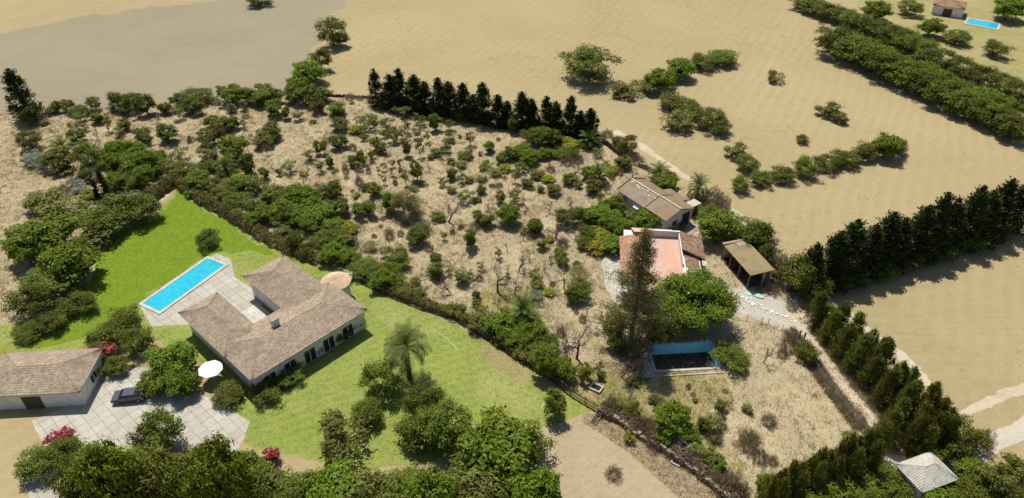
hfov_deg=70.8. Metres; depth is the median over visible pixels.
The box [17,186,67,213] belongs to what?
shrub
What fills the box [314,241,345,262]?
broadleaf tree
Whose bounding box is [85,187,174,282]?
garden edging
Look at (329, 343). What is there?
window
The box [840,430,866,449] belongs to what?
shrub
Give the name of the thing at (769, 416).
dry shrub
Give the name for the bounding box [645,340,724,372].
empty pool
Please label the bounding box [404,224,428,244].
citrus tree
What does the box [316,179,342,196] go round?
citrus tree
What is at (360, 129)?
young fruit tree
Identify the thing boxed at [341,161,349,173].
dry shrub
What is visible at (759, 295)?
corrugated sheets
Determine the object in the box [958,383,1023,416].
side road
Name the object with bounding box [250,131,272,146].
citrus tree
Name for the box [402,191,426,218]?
broom bush
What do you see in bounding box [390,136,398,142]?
young fruit tree
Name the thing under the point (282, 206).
citrus tree
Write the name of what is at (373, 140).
yellow shrub
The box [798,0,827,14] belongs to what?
evergreen bush
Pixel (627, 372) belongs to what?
bare tree
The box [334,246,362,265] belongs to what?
evergreen bush
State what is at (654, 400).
shrub
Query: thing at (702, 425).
citrus tree
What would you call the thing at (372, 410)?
evergreen bush
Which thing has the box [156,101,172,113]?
citrus tree
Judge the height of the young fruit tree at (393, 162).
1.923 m
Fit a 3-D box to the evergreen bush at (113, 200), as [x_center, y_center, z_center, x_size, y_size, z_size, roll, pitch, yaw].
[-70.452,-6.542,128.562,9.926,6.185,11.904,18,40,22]
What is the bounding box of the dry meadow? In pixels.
[710,319,852,471]
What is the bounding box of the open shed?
[720,238,774,288]
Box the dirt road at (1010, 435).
[877,415,1023,487]
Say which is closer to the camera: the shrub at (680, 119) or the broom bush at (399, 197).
the broom bush at (399, 197)
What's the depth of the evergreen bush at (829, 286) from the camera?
111.55 m
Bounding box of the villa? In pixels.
[178,255,366,390]
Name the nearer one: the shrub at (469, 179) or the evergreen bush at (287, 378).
the evergreen bush at (287, 378)
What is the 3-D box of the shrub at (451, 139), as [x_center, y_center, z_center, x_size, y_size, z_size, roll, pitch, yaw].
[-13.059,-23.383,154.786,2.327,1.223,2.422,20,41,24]
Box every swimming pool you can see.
[138,256,228,314]
[964,17,1001,29]
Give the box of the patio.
[601,251,621,305]
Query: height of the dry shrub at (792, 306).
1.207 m
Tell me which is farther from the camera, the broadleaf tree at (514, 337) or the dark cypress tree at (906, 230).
the dark cypress tree at (906, 230)
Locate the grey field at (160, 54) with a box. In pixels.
[0,0,346,114]
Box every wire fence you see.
[731,312,798,335]
[813,362,860,424]
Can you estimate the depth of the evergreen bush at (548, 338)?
104.37 m
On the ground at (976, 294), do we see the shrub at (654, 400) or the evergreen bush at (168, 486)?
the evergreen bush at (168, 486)
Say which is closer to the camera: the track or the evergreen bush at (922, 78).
the track
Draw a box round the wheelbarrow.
[624,363,635,370]
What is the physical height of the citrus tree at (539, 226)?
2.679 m
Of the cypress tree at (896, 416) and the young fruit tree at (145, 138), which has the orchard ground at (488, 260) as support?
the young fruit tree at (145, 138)
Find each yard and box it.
[694,234,740,287]
[710,277,811,330]
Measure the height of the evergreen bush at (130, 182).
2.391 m
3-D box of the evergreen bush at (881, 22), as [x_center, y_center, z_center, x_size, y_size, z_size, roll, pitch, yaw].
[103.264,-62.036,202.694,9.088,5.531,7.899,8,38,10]
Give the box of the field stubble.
[336,0,1023,401]
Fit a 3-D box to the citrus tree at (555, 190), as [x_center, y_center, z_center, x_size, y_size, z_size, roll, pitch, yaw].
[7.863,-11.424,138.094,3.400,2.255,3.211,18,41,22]
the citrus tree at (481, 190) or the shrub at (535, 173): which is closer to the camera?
the citrus tree at (481, 190)
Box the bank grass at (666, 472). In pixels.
[581,410,719,497]
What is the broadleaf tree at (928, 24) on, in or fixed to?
on the dry field at (1010, 31)
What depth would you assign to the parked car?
96.64 m
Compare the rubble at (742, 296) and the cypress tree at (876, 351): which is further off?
the rubble at (742, 296)
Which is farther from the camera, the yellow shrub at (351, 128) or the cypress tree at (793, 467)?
the yellow shrub at (351, 128)
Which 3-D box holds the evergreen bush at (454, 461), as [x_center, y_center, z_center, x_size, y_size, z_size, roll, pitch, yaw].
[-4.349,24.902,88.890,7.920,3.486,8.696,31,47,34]
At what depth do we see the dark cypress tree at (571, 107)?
153.77 m
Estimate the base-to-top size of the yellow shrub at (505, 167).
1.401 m
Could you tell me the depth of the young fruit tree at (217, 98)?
169.30 m
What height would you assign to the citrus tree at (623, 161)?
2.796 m
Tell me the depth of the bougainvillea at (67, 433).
91.22 m
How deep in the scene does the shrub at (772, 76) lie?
179.14 m
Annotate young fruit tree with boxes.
[70,120,82,128]
[71,111,86,120]
[79,123,89,129]
[101,117,111,131]
[113,126,123,135]
[143,134,152,143]
[165,146,188,160]
[169,104,183,117]
[193,147,213,159]
[200,141,211,148]
[209,95,219,103]
[216,100,225,105]
[237,119,247,127]
[238,100,247,109]
[244,174,263,185]
[279,159,296,171]
[290,110,303,118]
[302,149,315,158]
[312,187,327,200]
[313,159,324,169]
[352,115,365,124]
[353,161,363,169]
[355,125,369,133]
[359,134,367,139]
[359,154,368,163]
[361,113,377,126]
[367,151,374,158]
[375,116,395,130]
[377,128,387,135]
[378,246,391,256]
[379,142,389,151]
[380,174,386,184]
[385,125,399,137]
[388,159,395,165]
[389,247,400,253]
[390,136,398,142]
[391,106,399,112]
[397,106,410,115]
[397,125,406,138]
[401,171,408,182]
[402,120,410,132]
[410,128,422,137]
[412,112,419,120]
[414,140,424,156]
[417,115,425,123]
[422,129,430,142]
[437,176,448,185]
[441,138,449,144]
[444,119,455,127]
[453,267,469,282]
[456,170,467,182]
[456,188,475,201]
[463,147,472,153]
[464,269,475,279]
[465,132,476,143]
[476,261,484,269]
[494,246,502,255]
[507,187,521,201]
[510,168,520,180]
[513,162,525,171]
[529,267,543,281]
[535,238,548,248]
[536,239,549,248]
[592,147,601,156]
[595,360,604,369]
[597,191,604,201]
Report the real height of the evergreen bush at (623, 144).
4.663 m
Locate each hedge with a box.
[139,173,176,199]
[172,172,318,264]
[361,273,537,370]
[596,399,745,497]
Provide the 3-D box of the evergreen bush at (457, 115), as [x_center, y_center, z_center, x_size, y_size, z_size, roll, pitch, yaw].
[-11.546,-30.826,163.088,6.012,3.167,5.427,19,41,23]
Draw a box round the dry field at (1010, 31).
[854,0,1023,94]
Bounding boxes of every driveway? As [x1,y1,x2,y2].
[24,456,66,497]
[32,367,249,451]
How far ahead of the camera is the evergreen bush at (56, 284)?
113.00 m
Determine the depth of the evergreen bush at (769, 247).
120.21 m
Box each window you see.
[90,370,96,382]
[264,371,275,379]
[284,359,295,372]
[304,347,316,363]
[323,335,334,351]
[342,324,353,339]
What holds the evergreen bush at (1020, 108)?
on the ground at (976, 294)
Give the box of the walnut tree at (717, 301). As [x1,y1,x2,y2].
[653,265,743,333]
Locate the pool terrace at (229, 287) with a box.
[141,254,262,325]
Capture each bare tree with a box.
[261,143,273,155]
[322,132,331,151]
[351,235,360,249]
[356,168,366,184]
[359,211,366,227]
[412,270,430,286]
[435,278,451,297]
[445,194,463,222]
[490,263,513,294]
[491,298,501,310]
[512,277,522,296]
[516,194,527,212]
[518,253,531,271]
[544,202,553,213]
[544,226,561,236]
[553,218,565,237]
[553,263,572,289]
[557,317,594,359]
[559,330,569,357]
[562,195,576,207]
[569,159,583,179]
[618,360,641,377]
[624,328,652,363]
[626,385,635,398]
[627,332,658,358]
[634,350,651,372]
[754,228,781,260]
[762,344,778,362]
[766,244,788,269]
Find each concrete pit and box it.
[588,382,603,393]
[670,459,680,466]
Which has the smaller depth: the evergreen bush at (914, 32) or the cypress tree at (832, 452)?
the cypress tree at (832, 452)
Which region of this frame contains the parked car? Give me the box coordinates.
[110,387,145,404]
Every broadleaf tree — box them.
[0,211,79,253]
[1,231,41,265]
[35,231,104,278]
[64,435,145,497]
[96,152,123,172]
[99,140,123,154]
[104,171,127,189]
[114,152,143,172]
[115,138,132,154]
[124,141,146,153]
[130,149,158,167]
[131,163,154,186]
[134,367,167,397]
[143,338,198,378]
[151,165,161,175]
[152,149,167,161]
[161,367,202,397]
[177,428,251,497]
[183,168,209,187]
[215,133,251,159]
[218,86,241,103]
[227,175,250,191]
[236,448,272,474]
[244,212,261,225]
[248,88,271,104]
[250,205,273,221]
[266,198,292,216]
[279,183,305,203]
[282,210,301,226]
[283,203,307,224]
[285,75,311,87]
[290,59,328,82]
[294,455,364,497]
[295,184,317,201]
[299,200,333,222]
[299,216,322,233]
[300,195,322,209]
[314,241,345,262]
[316,201,336,220]
[316,407,372,462]
[319,217,344,229]
[334,244,357,260]
[365,266,395,289]
[401,462,460,497]
[454,465,501,497]
[455,402,539,483]
[479,311,517,338]
[494,202,521,223]
[504,326,532,349]
[504,463,563,497]
[510,143,529,156]
[517,147,540,164]
[517,316,547,343]
[528,347,558,376]
[530,125,552,144]
[533,341,560,363]
[538,147,551,157]
[544,356,571,379]
[579,165,596,177]
[580,207,596,223]
[584,203,609,222]
[596,208,624,230]
[600,194,625,209]
[601,233,619,252]
[609,217,636,234]
[613,217,631,234]
[630,215,647,227]
[633,207,661,228]
[643,67,676,90]
[652,398,692,438]
[655,173,680,188]
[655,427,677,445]
[666,57,697,78]
[677,422,703,441]
[694,208,738,240]
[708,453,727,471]
[754,470,773,496]
[805,475,855,497]
[848,35,884,51]
[858,0,894,19]
[871,130,906,157]
[873,43,901,62]
[907,60,941,73]
[914,17,949,36]
[921,486,963,497]
[927,69,963,91]
[950,453,988,483]
[967,85,1003,102]
[987,91,1021,110]
[990,0,1023,20]
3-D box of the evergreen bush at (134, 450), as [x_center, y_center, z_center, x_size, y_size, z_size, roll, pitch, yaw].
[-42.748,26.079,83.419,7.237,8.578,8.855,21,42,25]
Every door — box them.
[20,396,45,408]
[681,211,689,224]
[692,205,698,215]
[941,9,952,16]
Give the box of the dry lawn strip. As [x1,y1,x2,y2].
[477,344,555,392]
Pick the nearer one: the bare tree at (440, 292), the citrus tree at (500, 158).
the bare tree at (440, 292)
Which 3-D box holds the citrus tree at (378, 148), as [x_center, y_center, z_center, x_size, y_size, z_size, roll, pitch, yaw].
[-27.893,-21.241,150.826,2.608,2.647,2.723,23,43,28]
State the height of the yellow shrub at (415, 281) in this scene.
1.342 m
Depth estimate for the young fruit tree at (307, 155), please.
148.07 m
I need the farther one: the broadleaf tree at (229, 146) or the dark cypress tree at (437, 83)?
the dark cypress tree at (437, 83)
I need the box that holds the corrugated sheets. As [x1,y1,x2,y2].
[745,291,764,298]
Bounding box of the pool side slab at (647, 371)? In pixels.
[642,348,654,375]
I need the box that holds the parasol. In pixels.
[198,360,222,381]
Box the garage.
[0,348,105,409]
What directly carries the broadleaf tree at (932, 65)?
on the ground at (976, 294)
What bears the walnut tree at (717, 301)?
on the orchard ground at (488, 260)
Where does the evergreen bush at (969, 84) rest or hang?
on the ground at (976, 294)
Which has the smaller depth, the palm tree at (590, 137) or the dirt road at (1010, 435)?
the dirt road at (1010, 435)
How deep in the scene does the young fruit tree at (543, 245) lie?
123.64 m
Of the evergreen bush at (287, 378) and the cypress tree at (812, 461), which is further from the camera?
the evergreen bush at (287, 378)
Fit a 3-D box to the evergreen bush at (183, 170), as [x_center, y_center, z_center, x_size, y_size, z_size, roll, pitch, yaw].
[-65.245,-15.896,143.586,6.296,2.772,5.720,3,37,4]
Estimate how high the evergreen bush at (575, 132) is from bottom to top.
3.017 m
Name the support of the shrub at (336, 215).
on the orchard ground at (488, 260)
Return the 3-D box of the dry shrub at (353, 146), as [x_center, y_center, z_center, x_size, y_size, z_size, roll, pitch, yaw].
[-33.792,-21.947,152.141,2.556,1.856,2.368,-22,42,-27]
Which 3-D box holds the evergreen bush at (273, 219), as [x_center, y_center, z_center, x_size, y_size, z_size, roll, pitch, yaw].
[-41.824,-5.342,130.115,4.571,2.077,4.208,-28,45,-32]
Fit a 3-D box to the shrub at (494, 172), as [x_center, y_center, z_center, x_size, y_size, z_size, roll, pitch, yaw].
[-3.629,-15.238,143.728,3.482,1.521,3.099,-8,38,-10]
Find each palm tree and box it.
[42,133,76,160]
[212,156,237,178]
[225,103,237,113]
[383,318,431,379]
[507,291,540,323]
[579,128,602,151]
[586,160,609,187]
[647,161,671,183]
[686,172,710,201]
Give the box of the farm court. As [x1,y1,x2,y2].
[675,223,699,234]
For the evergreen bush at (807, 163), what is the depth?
142.07 m
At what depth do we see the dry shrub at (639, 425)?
92.40 m
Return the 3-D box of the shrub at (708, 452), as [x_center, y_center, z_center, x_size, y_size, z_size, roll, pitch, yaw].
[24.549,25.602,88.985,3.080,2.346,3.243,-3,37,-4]
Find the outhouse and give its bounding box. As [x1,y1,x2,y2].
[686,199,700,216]
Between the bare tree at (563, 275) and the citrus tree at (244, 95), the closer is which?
the bare tree at (563, 275)
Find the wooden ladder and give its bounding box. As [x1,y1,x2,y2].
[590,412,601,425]
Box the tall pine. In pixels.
[588,224,678,359]
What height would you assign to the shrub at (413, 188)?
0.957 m
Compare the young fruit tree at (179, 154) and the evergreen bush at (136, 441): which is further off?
the young fruit tree at (179, 154)
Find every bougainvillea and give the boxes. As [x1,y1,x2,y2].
[41,425,76,451]
[84,336,116,360]
[261,445,280,461]
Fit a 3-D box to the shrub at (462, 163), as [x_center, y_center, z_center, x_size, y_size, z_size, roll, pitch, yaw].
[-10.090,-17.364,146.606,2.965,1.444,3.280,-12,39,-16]
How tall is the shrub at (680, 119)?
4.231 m
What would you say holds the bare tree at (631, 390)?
on the orchard ground at (488, 260)
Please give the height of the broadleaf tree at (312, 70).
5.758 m
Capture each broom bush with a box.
[360,239,376,251]
[391,189,418,216]
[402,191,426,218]
[475,173,487,181]
[567,264,592,281]
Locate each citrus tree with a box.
[15,104,40,124]
[37,145,72,168]
[65,129,86,141]
[79,107,90,113]
[88,112,103,123]
[116,117,131,129]
[119,106,127,116]
[130,93,156,114]
[130,126,151,140]
[154,122,178,141]
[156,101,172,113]
[172,92,185,103]
[178,96,204,113]
[193,128,218,143]
[196,191,211,201]
[202,117,210,124]
[204,159,220,171]
[207,114,229,128]
[213,123,226,140]
[215,86,226,92]
[219,115,239,129]
[227,83,240,90]
[236,86,253,102]
[236,152,255,170]
[243,198,266,211]
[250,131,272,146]
[253,83,273,90]
[255,119,281,138]
[256,183,283,202]
[257,167,269,177]
[263,98,281,115]
[266,87,282,99]
[277,201,292,220]
[280,82,305,103]
[281,106,289,117]
[297,83,318,104]
[308,96,325,112]
[312,139,326,154]
[314,86,333,101]
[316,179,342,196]
[324,157,332,165]
[326,101,345,115]
[327,133,349,148]
[328,116,349,129]
[332,196,350,214]
[346,155,357,165]
[350,200,376,215]
[354,151,363,161]
[360,182,369,188]
[366,180,382,195]
[373,141,382,152]
[380,191,402,212]
[395,246,408,254]
[400,139,411,155]
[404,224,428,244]
[408,158,423,180]
[427,113,442,130]
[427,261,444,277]
[446,167,457,179]
[462,228,476,247]
[471,209,484,221]
[472,291,480,297]
[472,299,481,306]
[476,184,487,193]
[478,210,496,226]
[482,141,494,152]
[494,189,505,202]
[495,152,508,162]
[504,145,516,158]
[506,113,518,132]
[526,218,540,229]
[527,220,542,231]
[528,222,543,233]
[543,388,567,417]
[544,128,563,145]
[546,183,562,195]
[556,255,569,265]
[564,285,578,302]
[584,178,603,192]
[596,371,605,379]
[607,334,626,353]
[614,154,632,169]
[696,416,709,430]
[732,219,776,246]
[971,463,1018,497]
[991,451,1023,485]
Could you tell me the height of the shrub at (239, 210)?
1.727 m
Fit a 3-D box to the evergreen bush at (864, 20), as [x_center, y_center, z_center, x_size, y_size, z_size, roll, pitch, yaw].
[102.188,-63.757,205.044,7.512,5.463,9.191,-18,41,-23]
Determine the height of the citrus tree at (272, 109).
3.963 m
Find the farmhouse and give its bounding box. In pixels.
[619,227,708,307]
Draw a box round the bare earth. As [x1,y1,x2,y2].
[426,413,718,497]
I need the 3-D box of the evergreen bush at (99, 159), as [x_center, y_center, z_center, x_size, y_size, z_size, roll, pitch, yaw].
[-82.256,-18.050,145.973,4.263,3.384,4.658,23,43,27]
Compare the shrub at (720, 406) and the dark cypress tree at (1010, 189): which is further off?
the dark cypress tree at (1010, 189)
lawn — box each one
[0,189,587,471]
[34,190,298,348]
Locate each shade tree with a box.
[602,309,627,339]
[638,312,685,344]
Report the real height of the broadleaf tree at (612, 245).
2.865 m
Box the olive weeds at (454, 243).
[0,97,878,493]
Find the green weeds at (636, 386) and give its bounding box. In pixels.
[459,288,758,484]
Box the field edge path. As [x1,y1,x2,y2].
[612,129,930,389]
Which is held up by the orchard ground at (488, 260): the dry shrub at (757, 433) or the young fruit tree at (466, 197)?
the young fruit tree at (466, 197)
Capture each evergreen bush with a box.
[0,281,54,314]
[10,319,48,344]
[11,440,60,482]
[13,129,42,149]
[15,256,88,300]
[27,308,68,332]
[40,436,84,469]
[40,452,82,497]
[44,105,59,114]
[48,100,60,111]
[50,290,99,314]
[54,435,117,497]
[57,99,75,110]
[67,104,86,114]
[71,139,105,165]
[73,167,96,181]
[75,189,157,230]
[76,205,129,236]
[82,318,126,354]
[84,96,100,109]
[93,152,113,163]
[96,353,132,377]
[98,302,140,337]
[106,92,135,108]
[106,164,131,176]
[106,432,173,497]
[115,326,155,354]
[119,91,141,109]
[119,175,139,189]
[120,193,162,223]
[121,167,141,177]
[122,421,165,449]
[137,404,185,449]
[155,158,173,170]
[155,453,212,497]
[162,437,222,497]
[170,159,199,176]
[178,85,213,102]
[193,162,209,171]
[194,228,223,249]
[200,176,221,189]
[207,181,237,198]
[209,377,244,409]
[215,459,279,497]
[221,190,252,207]
[245,0,270,5]
[247,375,285,408]
[259,197,272,205]
[261,465,301,497]
[266,215,284,226]
[274,361,304,386]
[278,468,329,497]
[283,229,305,250]
[297,239,318,256]
[305,48,333,66]
[306,229,331,246]
[314,12,348,46]
[317,226,349,243]
[322,199,333,208]
[327,32,350,45]
[330,464,376,497]
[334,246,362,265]
[335,330,352,342]
[337,232,355,246]
[345,264,363,279]
[348,395,384,426]
[351,256,378,277]
[357,358,402,396]
[361,260,391,280]
[367,466,417,497]
[376,95,399,106]
[379,465,435,497]
[381,251,411,272]
[388,270,407,285]
[389,406,450,452]
[396,379,447,416]
[405,98,424,110]
[409,395,475,455]
[410,286,428,298]
[427,101,444,116]
[429,211,445,221]
[429,251,441,260]
[430,465,478,497]
[437,432,498,474]
[449,106,472,120]
[474,109,493,122]
[480,480,511,497]
[487,463,546,497]
[512,309,527,323]
[520,127,542,143]
[520,177,533,186]
[524,417,557,464]
[525,119,543,128]
[525,326,559,349]
[550,149,561,157]
[551,121,567,133]
[552,246,566,255]
[553,147,572,157]
[554,207,575,226]
[554,358,579,381]
[555,42,626,81]
[561,174,575,183]
[564,280,593,302]
[567,147,580,156]
[570,205,583,223]
[571,260,581,265]
[572,129,589,139]
[575,234,593,249]
[576,223,596,236]
[611,136,619,144]
[613,134,638,152]
[665,171,677,177]
[669,97,700,113]
[688,51,722,68]
[693,106,726,128]
[696,203,718,219]
[705,48,740,66]
[708,339,752,373]
[711,118,733,133]
[716,211,749,238]
[730,173,753,191]
[735,152,761,172]
[747,432,759,441]
[749,169,774,185]
[749,231,782,259]
[771,163,798,183]
[775,250,825,291]
[789,0,818,9]
[791,154,824,175]
[792,339,822,363]
[793,272,836,300]
[796,133,811,142]
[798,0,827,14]
[798,269,836,293]
[808,302,837,319]
[811,1,841,18]
[812,24,853,53]
[812,153,843,171]
[825,259,870,287]
[827,5,860,23]
[829,31,874,62]
[829,148,862,167]
[839,12,871,29]
[842,462,885,497]
[849,39,899,70]
[852,139,879,160]
[852,485,886,497]
[857,13,881,33]
[857,459,917,497]
[862,19,889,37]
[863,49,911,79]
[868,255,901,280]
[876,22,911,45]
[879,24,909,44]
[879,57,932,87]
[882,488,914,497]
[886,28,922,43]
[890,33,931,55]
[891,53,914,64]
[894,246,926,269]
[897,138,908,152]
[898,0,924,14]
[906,67,951,96]
[913,39,944,60]
[917,77,968,104]
[924,47,964,69]
[929,236,960,258]
[929,412,994,459]
[929,439,957,461]
[935,86,989,114]
[940,28,972,44]
[942,474,987,497]
[944,54,979,79]
[950,76,975,89]
[953,226,994,253]
[961,63,1004,85]
[963,91,1008,121]
[964,480,996,497]
[969,101,1023,129]
[982,38,1017,55]
[983,480,1023,497]
[986,70,1020,93]
[986,218,1015,241]
[992,109,1023,141]
[998,79,1023,101]
[1004,103,1023,116]
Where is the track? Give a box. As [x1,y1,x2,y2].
[780,310,879,425]
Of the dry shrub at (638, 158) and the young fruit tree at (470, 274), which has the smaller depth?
the young fruit tree at (470, 274)
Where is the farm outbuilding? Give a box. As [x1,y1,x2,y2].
[617,178,693,229]
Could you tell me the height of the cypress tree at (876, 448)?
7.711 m
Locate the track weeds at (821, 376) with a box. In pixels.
[783,325,884,429]
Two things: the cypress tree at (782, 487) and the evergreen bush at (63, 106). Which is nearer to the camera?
the cypress tree at (782, 487)
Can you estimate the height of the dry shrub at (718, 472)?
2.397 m
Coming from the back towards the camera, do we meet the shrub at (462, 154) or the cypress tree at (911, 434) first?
the shrub at (462, 154)
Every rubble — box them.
[734,293,759,303]
[740,298,777,312]
[752,304,783,315]
[775,311,797,321]
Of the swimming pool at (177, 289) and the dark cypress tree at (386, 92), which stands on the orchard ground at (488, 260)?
the dark cypress tree at (386, 92)
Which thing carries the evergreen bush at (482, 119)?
on the ground at (976, 294)
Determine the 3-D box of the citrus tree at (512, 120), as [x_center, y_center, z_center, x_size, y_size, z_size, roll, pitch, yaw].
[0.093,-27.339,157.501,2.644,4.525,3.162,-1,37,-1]
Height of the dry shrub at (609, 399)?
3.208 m
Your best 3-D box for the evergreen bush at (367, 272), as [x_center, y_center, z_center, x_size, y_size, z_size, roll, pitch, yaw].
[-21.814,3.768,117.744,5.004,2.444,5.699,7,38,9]
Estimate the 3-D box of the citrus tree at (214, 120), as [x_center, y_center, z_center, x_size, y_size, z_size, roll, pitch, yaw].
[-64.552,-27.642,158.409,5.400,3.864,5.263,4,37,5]
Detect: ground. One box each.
[0,0,1023,497]
[0,94,876,497]
[471,285,745,479]
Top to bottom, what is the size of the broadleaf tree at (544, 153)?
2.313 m
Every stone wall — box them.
[328,94,371,98]
[597,135,625,155]
[597,407,735,497]
[638,161,657,174]
[779,282,800,311]
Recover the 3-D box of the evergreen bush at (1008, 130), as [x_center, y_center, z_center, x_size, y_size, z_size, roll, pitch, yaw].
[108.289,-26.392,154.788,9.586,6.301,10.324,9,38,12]
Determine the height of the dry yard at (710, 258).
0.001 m
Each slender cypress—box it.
[90,179,103,202]
[95,170,113,197]
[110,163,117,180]
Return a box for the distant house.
[931,0,966,18]
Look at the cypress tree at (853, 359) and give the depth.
99.74 m
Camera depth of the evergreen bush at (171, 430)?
88.53 m
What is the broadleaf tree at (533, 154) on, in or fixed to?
on the orchard ground at (488, 260)
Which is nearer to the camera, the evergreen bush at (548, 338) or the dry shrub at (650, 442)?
the dry shrub at (650, 442)
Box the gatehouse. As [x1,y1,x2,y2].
[893,451,957,497]
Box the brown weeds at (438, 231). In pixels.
[0,95,873,496]
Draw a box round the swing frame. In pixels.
[586,307,602,318]
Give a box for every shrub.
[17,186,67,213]
[19,152,38,164]
[21,148,40,157]
[32,160,49,171]
[34,192,96,220]
[39,119,50,124]
[48,163,72,175]
[50,181,77,196]
[64,174,83,185]
[70,182,87,193]
[78,221,124,244]
[79,188,99,200]
[90,171,103,180]
[106,106,116,112]
[131,443,191,497]
[164,160,179,173]
[176,178,186,189]
[184,187,201,197]
[205,149,218,156]
[229,207,242,218]
[230,167,253,176]
[232,462,294,497]
[240,112,249,118]
[246,180,271,192]
[272,222,290,233]
[274,168,282,174]
[299,170,308,174]
[331,211,343,218]
[334,233,355,245]
[336,464,398,497]
[337,221,357,232]
[339,220,356,234]
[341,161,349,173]
[344,93,355,100]
[347,124,361,132]
[347,142,357,150]
[350,192,359,197]
[353,176,363,185]
[356,95,365,100]
[365,164,371,173]
[367,135,381,147]
[384,227,394,239]
[395,280,416,295]
[397,229,404,235]
[409,185,418,191]
[409,277,419,284]
[416,219,430,231]
[419,223,434,233]
[422,244,433,252]
[430,147,441,155]
[439,145,451,152]
[440,301,466,316]
[446,157,456,163]
[446,186,457,192]
[447,136,454,142]
[454,272,467,283]
[455,159,466,167]
[457,151,473,159]
[465,175,474,182]
[467,319,479,331]
[468,220,481,229]
[468,305,497,331]
[473,195,482,202]
[473,273,484,280]
[475,125,484,131]
[479,158,495,169]
[485,168,502,177]
[490,333,504,345]
[497,163,511,172]
[499,305,510,313]
[508,344,528,358]
[517,341,538,362]
[519,226,527,233]
[526,231,536,239]
[529,168,545,179]
[529,288,544,301]
[530,279,543,290]
[537,185,544,191]
[541,173,554,182]
[543,287,557,295]
[544,165,555,172]
[555,135,581,148]
[556,235,570,247]
[556,325,567,336]
[559,154,574,165]
[561,171,580,183]
[571,154,583,164]
[574,180,582,187]
[578,314,587,321]
[578,361,594,379]
[585,238,607,255]
[589,225,613,239]
[601,128,612,137]
[604,166,618,174]
[604,464,622,483]
[605,391,617,409]
[607,82,637,97]
[609,394,628,411]
[619,341,640,357]
[620,398,642,416]
[623,403,637,414]
[623,429,635,442]
[624,208,638,219]
[625,376,638,386]
[628,79,658,91]
[630,154,646,165]
[633,414,650,424]
[635,420,644,432]
[636,415,656,434]
[639,378,646,382]
[643,430,665,453]
[646,394,661,404]
[657,90,688,108]
[657,394,668,402]
[659,108,695,131]
[661,445,677,459]
[673,430,694,450]
[674,219,686,230]
[681,457,699,471]
[685,440,704,455]
[690,447,704,460]
[697,184,729,204]
[700,444,725,465]
[701,410,724,432]
[703,468,726,489]
[704,429,724,445]
[706,193,731,210]
[711,434,720,442]
[712,398,728,412]
[719,466,742,490]
[721,421,729,430]
[723,140,749,156]
[731,480,752,497]
[732,433,757,456]
[737,425,764,448]
[741,401,753,413]
[751,446,771,466]
[755,277,780,296]
[757,411,777,427]
[767,69,787,81]
[767,455,779,466]
[770,251,790,270]
[770,269,781,283]
[776,347,788,358]
[777,274,796,291]
[778,332,801,352]
[785,301,798,311]
[812,360,823,366]
[814,100,842,115]
[829,111,849,123]
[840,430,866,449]
[855,422,870,432]
[973,428,998,455]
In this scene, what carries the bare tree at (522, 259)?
on the orchard ground at (488, 260)
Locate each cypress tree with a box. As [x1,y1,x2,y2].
[0,68,48,120]
[366,68,383,107]
[377,73,401,111]
[388,68,409,112]
[399,74,427,113]
[414,81,434,116]
[428,77,447,118]
[433,80,459,119]
[451,82,473,120]
[463,94,480,122]
[469,82,492,126]
[485,94,507,130]
[497,100,513,129]
[506,91,529,132]
[521,98,540,129]
[537,95,553,127]
[545,100,566,134]
[559,95,578,136]
[569,110,584,141]
[574,108,603,141]
[755,475,777,497]
[766,466,789,496]
[769,474,790,497]
[784,458,801,497]
[788,459,808,493]
[789,467,811,497]
[790,241,827,299]
[799,290,831,330]
[803,452,818,488]
[806,459,829,495]
[810,441,830,480]
[815,309,843,344]
[821,230,854,296]
[823,218,872,288]
[823,453,847,488]
[825,321,859,359]
[826,448,836,471]
[828,301,851,331]
[834,439,847,467]
[837,432,857,478]
[839,331,875,374]
[840,310,868,349]
[843,441,866,489]
[847,434,865,458]
[849,222,886,286]
[851,353,886,391]
[858,327,879,359]
[859,209,904,279]
[860,335,895,376]
[861,427,875,468]
[863,437,885,472]
[865,338,899,376]
[866,366,904,409]
[868,406,904,451]
[868,428,883,457]
[874,394,912,436]
[878,420,893,461]
[884,214,916,275]
[884,360,909,396]
[887,377,920,430]
[889,365,921,399]
[893,377,926,418]
[894,410,930,458]
[898,399,934,432]
[905,203,943,268]
[905,423,942,459]
[910,380,943,409]
[912,388,943,420]
[917,192,957,264]
[924,409,954,452]
[926,195,972,261]
[933,413,963,455]
[934,395,955,416]
[934,405,958,422]
[949,184,994,254]
[969,189,1006,250]
[984,176,1022,243]
[999,184,1023,238]
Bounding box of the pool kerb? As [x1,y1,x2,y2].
[638,360,724,377]
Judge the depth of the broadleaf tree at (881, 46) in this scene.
185.17 m
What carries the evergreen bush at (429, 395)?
on the lawn at (297, 411)
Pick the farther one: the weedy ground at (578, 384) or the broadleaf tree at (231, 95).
the broadleaf tree at (231, 95)
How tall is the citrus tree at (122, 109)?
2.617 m
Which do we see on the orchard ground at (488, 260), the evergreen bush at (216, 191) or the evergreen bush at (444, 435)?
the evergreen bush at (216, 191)
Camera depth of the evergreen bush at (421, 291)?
114.05 m
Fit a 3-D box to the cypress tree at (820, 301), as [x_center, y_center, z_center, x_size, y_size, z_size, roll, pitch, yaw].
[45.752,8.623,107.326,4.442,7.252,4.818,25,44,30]
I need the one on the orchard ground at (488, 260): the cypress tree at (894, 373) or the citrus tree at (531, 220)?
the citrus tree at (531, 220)
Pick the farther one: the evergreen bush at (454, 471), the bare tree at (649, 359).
the bare tree at (649, 359)
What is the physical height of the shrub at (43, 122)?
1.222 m
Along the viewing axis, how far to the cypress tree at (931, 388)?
91.64 m

